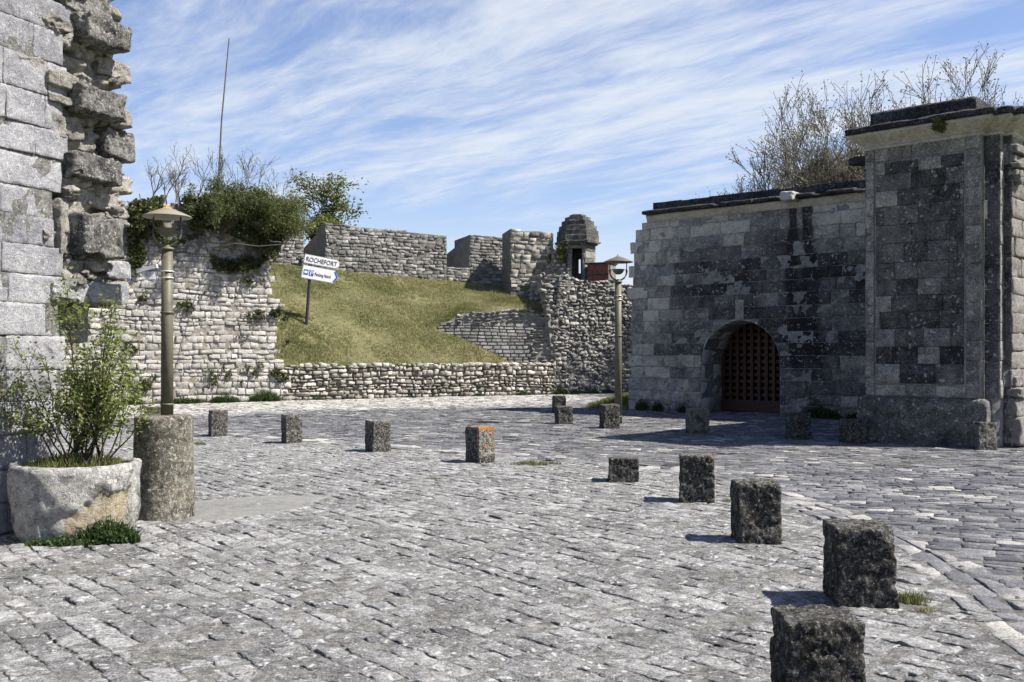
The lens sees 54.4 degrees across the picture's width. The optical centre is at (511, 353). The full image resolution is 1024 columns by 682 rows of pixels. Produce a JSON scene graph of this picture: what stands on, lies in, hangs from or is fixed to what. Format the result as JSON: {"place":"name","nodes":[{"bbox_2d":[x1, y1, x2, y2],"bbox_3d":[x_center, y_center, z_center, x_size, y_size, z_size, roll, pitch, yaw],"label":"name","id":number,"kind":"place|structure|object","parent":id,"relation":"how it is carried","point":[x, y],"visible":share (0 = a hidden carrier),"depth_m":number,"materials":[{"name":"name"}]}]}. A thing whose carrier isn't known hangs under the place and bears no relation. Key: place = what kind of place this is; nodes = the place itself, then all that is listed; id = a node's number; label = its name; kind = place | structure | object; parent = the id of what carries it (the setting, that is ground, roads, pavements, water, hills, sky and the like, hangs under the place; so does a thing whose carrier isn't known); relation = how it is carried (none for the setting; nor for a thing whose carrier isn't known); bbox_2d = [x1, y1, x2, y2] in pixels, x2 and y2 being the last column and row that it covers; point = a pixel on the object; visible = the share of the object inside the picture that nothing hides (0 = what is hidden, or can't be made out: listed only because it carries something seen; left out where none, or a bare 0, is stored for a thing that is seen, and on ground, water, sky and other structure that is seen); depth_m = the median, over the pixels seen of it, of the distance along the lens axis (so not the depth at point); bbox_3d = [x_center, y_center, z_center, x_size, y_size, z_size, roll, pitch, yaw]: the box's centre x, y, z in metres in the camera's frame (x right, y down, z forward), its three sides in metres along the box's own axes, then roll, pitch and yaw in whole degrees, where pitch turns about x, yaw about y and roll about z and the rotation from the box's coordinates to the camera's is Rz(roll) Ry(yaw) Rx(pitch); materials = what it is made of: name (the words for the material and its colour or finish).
{"place":"outdoors","nodes":[
{"label":"outdoors","id":0,"kind":"place"},
{"bbox_2d":[21,449,125,467],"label":"planter grass","id":1,"kind":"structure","parent":0,"point":[51,462],"depth_m":8.16,"materials":[{"name":"green plant"}]},
{"bbox_2d":[267,258,543,368],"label":"grass bank","id":2,"kind":"structure","parent":0,"point":[357,329],"depth_m":35.75,"materials":[{"name":"green plant"}]},
{"bbox_2d":[218,38,229,181],"bbox_3d":[-9.778,-6.782,33.500,0.554,7.688,0.068,0,0,0],"label":"mast","id":3,"kind":"object","parent":2,"relation":"on","point":[223,106],"visible":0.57,"depth_m":33.48,"materials":[{"name":"grey metal"}]},
{"bbox_2d":[301,254,339,324],"bbox_3d":[-6.746,-2.007,34.702,1.306,2.867,0.144,4,-1,-16],"label":"direction sign","id":4,"kind":"object","parent":2,"relation":"on","point":[310,272],"visible":0.99,"depth_m":34.63,"materials":[{"name":"metal"}]},
{"bbox_2d":[304,223,446,279],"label":"rampart wall","id":5,"kind":"structure","parent":2,"relation":"on","point":[391,252],"depth_m":41.04,"materials":[{"name":"grey stone"}]},
{"bbox_2d":[437,309,559,376],"bbox_3d":[-0.713,-0.286,37.405,4.994,2.831,1.176,0,0,-5],"label":"stone revetment","id":6,"kind":"object","parent":2,"relation":"on","point":[515,335],"visible":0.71,"depth_m":37.19,"materials":[{"name":"grey stone"}]},
{"bbox_2d":[502,229,553,296],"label":"parapet block","id":7,"kind":"structure","parent":2,"relation":"on","point":[524,259],"depth_m":41.17,"materials":[{"name":"stone"}]},
{"bbox_2d":[545,240,569,264],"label":"creeper","id":8,"kind":"object","parent":7,"relation":"attached to","point":[560,249],"visible":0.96,"depth_m":40.96,"materials":[{"name":"green plant"}]},
{"bbox_2d":[0,428,1023,681],"bbox_3d":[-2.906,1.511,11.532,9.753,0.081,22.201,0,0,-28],"label":"plaza paving","id":9,"kind":"structure","parent":0,"point":[526,558],"depth_m":6.43,"materials":[{"name":"stone"}]},
{"bbox_2d":[24,532,101,546],"bbox_3d":[-3.505,1.461,7.781,0.626,0.135,0.167,0,0,0],"label":"weed clump","id":10,"kind":"object","parent":9,"relation":"on","point":[59,541],"visible":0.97,"depth_m":7.76,"materials":[{"name":"green plant"}]},
{"bbox_2d":[0,0,135,533],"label":"ruined wall","id":11,"kind":"structure","parent":9,"relation":"on","point":[67,145],"depth_m":8.76,"materials":[{"name":"grey stone"}]},
{"bbox_2d":[7,456,141,542],"bbox_3d":[-3.625,1.206,8.279,1.017,0.641,1.015,0,0,0],"label":"stone planter","id":12,"kind":"object","parent":9,"relation":"on","point":[48,502],"visible":0.84,"depth_m":7.86,"materials":[{"name":"stone"}]},
{"bbox_2d":[0,266,157,465],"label":"planter bush","id":13,"kind":"object","parent":12,"relation":"in","point":[89,426],"visible":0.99,"depth_m":8.21,"materials":[{"name":"green plant"}]},
{"bbox_2d":[75,514,142,544],"bbox_3d":[-3.183,1.388,7.895,0.566,0.287,0.325,0,0,0],"label":"weed clump","id":14,"kind":"object","parent":9,"relation":"on","point":[113,532],"visible":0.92,"depth_m":7.85,"materials":[{"name":"green plant"}]},
{"bbox_2d":[144,406,160,413],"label":"stone bollard","id":15,"kind":"object","parent":9,"relation":"on","point":[158,408],"visible":0.24,"depth_m":19.03,"materials":[{"name":"grey stone"}]},
{"bbox_2d":[208,409,227,436],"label":"stone bollard","id":16,"kind":"object","parent":9,"relation":"on","point":[217,423],"visible":0.77,"depth_m":18.05,"materials":[{"name":"grey stone"}]},
{"bbox_2d":[137,495,329,523],"bbox_3d":[-2.740,1.504,9.748,1.426,0.031,2.476,0,0,45],"label":"cement patch","id":17,"kind":"object","parent":9,"relation":"on","point":[213,509],"visible":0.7,"depth_m":9.78,"materials":[{"name":"grey concrete"}]},
{"bbox_2d":[133,414,194,520],"bbox_3d":[-3.202,1.050,9.148,0.552,0.979,0.552,0,0,0],"label":"round pedestal","id":18,"kind":"object","parent":17,"relation":"on","point":[163,448],"visible":0.88,"depth_m":8.92,"materials":[{"name":"stone"}]},
{"bbox_2d":[136,204,191,414],"bbox_3d":[-3.187,-0.406,9.150,0.478,1.941,0.444,0,0,0],"label":"street lamp","id":19,"kind":"object","parent":18,"relation":"on","point":[167,213],"visible":0.99,"depth_m":9.10,"materials":[{"name":"grey metal"}]},
{"bbox_2d":[281,413,302,443],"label":"stone bollard","id":20,"kind":"object","parent":9,"relation":"on","point":[291,428],"visible":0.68,"depth_m":16.68,"materials":[{"name":"grey stone"}]},
{"bbox_2d":[365,420,390,451],"bbox_3d":[-2.070,1.304,15.357,0.322,0.566,0.322,1,-1,-33],"label":"stone bollard","id":21,"kind":"object","parent":9,"relation":"on","point":[377,435],"visible":0.8,"depth_m":15.25,"materials":[{"name":"grey stone"}]},
{"bbox_2d":[465,425,494,462],"bbox_3d":[-0.447,1.300,13.914,0.319,0.598,0.314,-2,0,-44],"label":"stone bollard","id":22,"kind":"object","parent":9,"relation":"on","point":[480,443],"visible":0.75,"depth_m":13.81,"materials":[{"name":"grey stone"}]},
{"bbox_2d":[510,460,560,464],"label":"grass tuft","id":23,"kind":"object","parent":9,"relation":"on","point":[532,462],"visible":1,"depth_m":13.48,"materials":[{"name":"green plant"}]},
{"bbox_2d":[608,456,638,482],"bbox_3d":[1.312,1.401,11.746,0.372,0.363,0.356,0,-1,6],"label":"stone bollard","id":24,"kind":"object","parent":9,"relation":"on","point":[623,469],"visible":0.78,"depth_m":11.58,"materials":[{"name":"grey stone"}]},
{"bbox_2d":[678,453,714,503],"bbox_3d":[1.878,1.301,10.153,0.364,0.564,0.342,0,-1,8],"label":"stone bollard","id":25,"kind":"object","parent":9,"relation":"on","point":[696,478],"visible":0.74,"depth_m":10.00,"materials":[{"name":"grey stone"}]},
{"bbox_2d":[730,478,781,544],"bbox_3d":[1.969,1.301,8.032,0.368,0.578,0.357,0,0,3],"label":"stone bollard","id":26,"kind":"object","parent":9,"relation":"on","point":[756,516],"visible":0.76,"depth_m":7.87,"materials":[{"name":"grey stone"}]},
{"bbox_2d":[769,604,865,681],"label":"stone bollard","id":27,"kind":"object","parent":9,"relation":"on","point":[818,643],"visible":1,"depth_m":4.11,"materials":[{"name":"grey stone"}]},
{"bbox_2d":[822,518,899,608],"bbox_3d":[2.118,1.310,6.071,0.376,0.563,0.410,-1,0,6],"label":"stone bollard","id":28,"kind":"object","parent":9,"relation":"on","point":[860,565],"visible":0.83,"depth_m":5.88,"materials":[{"name":"grey stone"}]},
{"bbox_2d":[898,589,931,604],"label":"grass tuft","id":29,"kind":"object","parent":9,"relation":"on","point":[907,598],"visible":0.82,"depth_m":6.00,"materials":[{"name":"green plant"}]},
{"bbox_2d":[914,606,941,612],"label":"grass tuft","id":30,"kind":"object","parent":9,"relation":"on","point":[923,609],"visible":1,"depth_m":5.79,"materials":[{"name":"green plant"}]},
{"bbox_2d":[61,392,1023,668],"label":"road bedding","id":31,"kind":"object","parent":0,"point":[1005,650],"visible":0.2,"depth_m":15.29,"materials":[{"name":"grey stone"}]},
{"bbox_2d":[61,392,1023,656],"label":"road setts","id":32,"kind":"structure","parent":31,"relation":"on","point":[859,490],"depth_m":14.28,"materials":[{"name":"grey stone"}]},
{"bbox_2d":[121,397,143,404],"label":"wall weed","id":33,"kind":"object","parent":32,"relation":"on","point":[137,403],"depth_m":29.12,"materials":[{"name":"green plant"}]},
{"bbox_2d":[61,202,291,405],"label":"ivy topped wall","id":34,"kind":"structure","parent":32,"relation":"on","point":[207,331],"depth_m":30.37,"materials":[{"name":"white stone"}]},
{"bbox_2d":[144,142,217,206],"bbox_3d":[-10.112,-5.447,30.219,2.197,2.126,1.508,0,0,-11],"label":"twiggy shrub","id":35,"kind":"object","parent":34,"relation":"on","point":[175,182],"visible":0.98,"depth_m":30.20,"materials":[{"name":"brown plant"}]},
{"bbox_2d":[122,188,294,392],"bbox_3d":[-8.916,-2.078,30.417,4.988,6.498,3.189,0,0,0],"label":"ivy","id":36,"kind":"object","parent":34,"relation":"attached to","point":[255,239],"visible":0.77,"depth_m":30.20,"materials":[{"name":"green plant"}]},
{"bbox_2d":[180,173,300,237],"bbox_3d":[-8.274,-4.566,30.566,3.664,2.022,2.243,0,0,-36],"label":"feathery bush","id":37,"kind":"object","parent":34,"relation":"on","point":[254,202],"visible":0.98,"depth_m":30.34,"materials":[{"name":"green plant"}]},
{"bbox_2d":[190,145,300,196],"bbox_3d":[-8.422,-5.544,31.429,3.352,2.155,1.869,0,0,-43],"label":"twiggy shrub","id":38,"kind":"object","parent":34,"relation":"on","point":[222,166],"visible":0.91,"depth_m":31.38,"materials":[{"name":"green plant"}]},
{"bbox_2d":[237,180,318,254],"bbox_3d":[-7.521,-4.283,31.445,2.766,2.411,2.415,0,0,-45],"label":"feathery bush","id":39,"kind":"object","parent":34,"relation":"on","point":[292,227],"visible":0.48,"depth_m":31.39,"materials":[{"name":"green plant"}]},
{"bbox_2d":[173,396,202,403],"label":"wall weed","id":40,"kind":"object","parent":32,"relation":"on","point":[185,401],"depth_m":29.93,"materials":[{"name":"green plant"}]},
{"bbox_2d":[208,392,240,402],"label":"wall weed","id":41,"kind":"object","parent":32,"relation":"on","point":[219,399],"depth_m":30.56,"materials":[{"name":"green plant"}]},
{"bbox_2d":[248,389,280,401],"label":"wall weed","id":42,"kind":"object","parent":32,"relation":"on","point":[264,396],"depth_m":31.25,"materials":[{"name":"green plant"}]},
{"bbox_2d":[311,395,323,399],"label":"wall weed","id":43,"kind":"object","parent":32,"relation":"on","point":[318,398],"depth_m":32.21,"materials":[{"name":"green plant"}]},
{"bbox_2d":[281,362,555,399],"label":"rubble wall","id":44,"kind":"structure","parent":32,"relation":"on","point":[358,381],"depth_m":34.19,"materials":[{"name":"stone"}]},
{"bbox_2d":[304,360,518,367],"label":"wall head grass","id":45,"kind":"structure","parent":44,"relation":"on","point":[345,364],"depth_m":33.78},
{"bbox_2d":[472,392,485,395],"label":"wall weed","id":46,"kind":"object","parent":32,"relation":"on","point":[479,394],"depth_m":35.20,"materials":[{"name":"green plant"}]},
{"bbox_2d":[517,391,530,394],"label":"wall weed","id":47,"kind":"object","parent":32,"relation":"on","point":[523,393],"depth_m":36.12,"materials":[{"name":"green plant"}]},
{"bbox_2d":[552,395,565,412],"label":"stone bollard","id":48,"kind":"object","parent":32,"relation":"on","point":[558,400],"visible":0.59,"depth_m":25.36,"materials":[{"name":"grey stone"}]},
{"bbox_2d":[555,387,569,393],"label":"wall weed","id":49,"kind":"object","parent":32,"relation":"on","point":[563,391],"depth_m":36.94,"materials":[{"name":"green plant"}]},
{"bbox_2d":[554,406,573,423],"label":"stone bollard","id":50,"kind":"object","parent":32,"relation":"on","point":[563,414],"visible":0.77,"depth_m":21.34,"materials":[{"name":"grey stone"}]},
{"bbox_2d":[571,389,583,393],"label":"wall weed","id":51,"kind":"object","parent":32,"relation":"on","point":[577,392],"depth_m":37.29,"materials":[{"name":"green plant"}]},
{"bbox_2d":[524,272,632,393],"bbox_3d":[3.865,-0.736,39.293,7.538,4.638,4.613,0,0,0],"label":"rubble bastion","id":52,"kind":"object","parent":32,"relation":"on","point":[579,318],"visible":0.5,"depth_m":38.00,"materials":[{"name":"grey stone"}]},
{"bbox_2d":[584,390,599,393],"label":"wall weed","id":53,"kind":"object","parent":32,"relation":"on","point":[590,392],"depth_m":37.59,"materials":[{"name":"green plant"}]},
{"bbox_2d":[584,392,628,409],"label":"mound grass","id":54,"kind":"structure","parent":32,"relation":"on","point":[611,399],"depth_m":27.78,"materials":[{"name":"green plant"}]},
{"bbox_2d":[602,389,614,392],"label":"wall weed","id":55,"kind":"object","parent":32,"relation":"on","point":[608,391],"depth_m":38.06,"materials":[{"name":"green plant"}]},
{"bbox_2d":[599,404,619,428],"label":"stone bollard","id":56,"kind":"object","parent":32,"relation":"on","point":[609,415],"visible":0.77,"depth_m":20.11,"materials":[{"name":"grey stone"}]},
{"bbox_2d":[603,254,632,422],"bbox_3d":[2.305,-0.329,21.600,0.648,3.668,0.648,0,0,0],"label":"street lamp","id":57,"kind":"object","parent":32,"relation":"on","point":[617,259],"visible":0.94,"depth_m":21.54,"materials":[{"name":"grey metal"}]},
{"bbox_2d":[633,398,647,410],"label":"wall weed","id":58,"kind":"object","parent":32,"relation":"on","point":[640,406],"depth_m":26.40,"materials":[{"name":"green plant"}]},
{"bbox_2d":[651,399,663,410],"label":"wall weed","id":59,"kind":"object","parent":32,"relation":"on","point":[656,406],"depth_m":26.08,"materials":[{"name":"green plant"}]},
{"bbox_2d":[676,403,685,411],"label":"wall weed","id":60,"kind":"object","parent":32,"relation":"on","point":[682,409],"depth_m":25.55,"materials":[{"name":"green plant"}]},
{"bbox_2d":[685,408,709,433],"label":"stone bollard","id":61,"kind":"object","parent":32,"relation":"on","point":[697,420],"visible":0.78,"depth_m":18.82,"materials":[{"name":"grey stone"}]},
{"bbox_2d":[627,180,865,418],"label":"gate wall","id":62,"kind":"structure","parent":32,"relation":"on","point":[712,275],"depth_m":24.49,"materials":[{"name":"stone"}]},
{"bbox_2d":[721,323,779,412],"bbox_3d":[6.336,0.333,25.506,2.126,2.294,0.130,0,0,41],"label":"lattice door","id":63,"kind":"structure","parent":62,"relation":"attached to","point":[766,404],"depth_m":25.61,"materials":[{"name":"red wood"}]},
{"bbox_2d":[695,124,864,198],"bbox_3d":[10.912,-3.587,38.176,7.485,10.246,11.046,0,0,-42],"label":"bare tree","id":64,"kind":"object","parent":32,"relation":"on","point":[768,172],"visible":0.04,"depth_m":36.65,"materials":[{"name":"brown plant"}]},
{"bbox_2d":[785,412,811,439],"bbox_3d":[5.123,1.323,17.832,0.378,0.554,0.361,-1,-1,-10],"label":"stone bollard","id":65,"kind":"object","parent":32,"relation":"on","point":[798,425],"visible":0.79,"depth_m":17.68,"materials":[{"name":"grey stone"}]},
{"bbox_2d":[724,81,895,194],"bbox_3d":[12.273,-4.107,34.716,8.794,11.270,11.600,0,0,0],"label":"bare tree","id":66,"kind":"object","parent":32,"relation":"on","point":[796,154],"visible":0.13,"depth_m":34.74,"materials":[{"name":"plant"}]},
{"bbox_2d":[801,405,839,418],"bbox_3d":[7.165,1.337,23.241,1.058,0.418,0.396,0,0,41],"label":"wall weed","id":67,"kind":"object","parent":32,"relation":"on","point":[825,414],"depth_m":23.11,"materials":[{"name":"green plant"}]},
{"bbox_2d":[844,412,856,418],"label":"wall weed","id":68,"kind":"object","parent":32,"relation":"on","point":[853,415],"depth_m":22.68,"materials":[{"name":"green plant"}]},
{"bbox_2d":[839,418,866,443],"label":"stone bollard","id":69,"kind":"object","parent":32,"relation":"on","point":[852,431],"visible":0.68,"depth_m":16.83,"materials":[{"name":"grey stone"}]},
{"bbox_2d":[752,42,1004,186],"bbox_3d":[14.409,-4.425,35.846,11.765,11.933,8.997,0,0,25],"label":"bare tree","id":70,"kind":"object","parent":32,"relation":"on","point":[949,75],"visible":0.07,"depth_m":34.16,"materials":[{"name":"plant"}]},
{"bbox_2d":[844,96,1023,447],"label":"gate pier","id":71,"kind":"structure","parent":32,"relation":"on","point":[944,284],"depth_m":16.33,"materials":[{"name":"stone"}]},
{"bbox_2d":[929,114,947,135],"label":"cornice weed","id":72,"kind":"object","parent":71,"relation":"attached to","point":[938,125],"visible":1,"depth_m":16.10,"materials":[{"name":"green plant"}]},
{"bbox_2d":[852,50,1023,125],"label":"bare tree","id":73,"kind":"object","parent":32,"relation":"on","point":[928,87],"visible":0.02,"depth_m":34.16,"materials":[{"name":"brown plant"}]},
{"bbox_2d":[969,422,996,449],"bbox_3d":[7.457,1.333,15.764,0.312,0.523,0.318,0,-1,-4],"label":"stone bollard","id":74,"kind":"object","parent":32,"relation":"on","point":[983,436],"visible":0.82,"depth_m":15.62,"materials":[{"name":"grey stone"}]},
{"bbox_2d":[109,0,1023,287],"label":"sky","id":75,"kind":"structure","parent":0,"point":[460,118],"materials":[{"name":"blue"}]},
{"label":"rampart terrace","id":76,"kind":"structure","parent":0,"visible":0},
{"bbox_2d":[238,217,303,265],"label":"rampart wall","id":77,"kind":"structure","parent":76,"relation":"on","point":[295,253],"depth_m":39.73,"materials":[{"name":"grey stone"}]},
{"bbox_2d":[301,257,324,267],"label":"rampart sill","id":78,"kind":"structure","parent":76,"relation":"on","point":[302,260],"depth_m":39.79,"materials":[{"name":"grey stone"}]},
{"bbox_2d":[282,168,370,243],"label":"tree","id":79,"kind":"object","parent":76,"relation":"on","point":[327,214],"visible":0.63,"depth_m":45.03,"materials":[{"name":"green plant"}]},
{"bbox_2d":[447,267,469,282],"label":"rampart sill","id":80,"kind":"structure","parent":76,"relation":"on","point":[458,274],"depth_m":42.44,"materials":[{"name":"grey stone"}]},
{"bbox_2d":[447,235,501,285],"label":"rampart wall","id":81,"kind":"structure","parent":76,"relation":"on","point":[479,256],"depth_m":43.06,"materials":[{"name":"grey stone"}]},
{"bbox_2d":[551,246,569,276],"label":"rubble buttress","id":82,"kind":"structure","parent":76,"relation":"on","point":[557,268],"depth_m":41.00,"materials":[{"name":"stone"}]},
{"bbox_2d":[555,214,600,279],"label":"watchtower","id":83,"kind":"structure","parent":76,"relation":"on","point":[578,233],"depth_m":41.03,"materials":[{"name":"grey stone"}]},
{"bbox_2d":[585,262,617,284],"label":"brick parapet","id":84,"kind":"structure","parent":83,"relation":"attached to","point":[597,271],"depth_m":40.42,"materials":[{"name":"red brick"}]}
]}

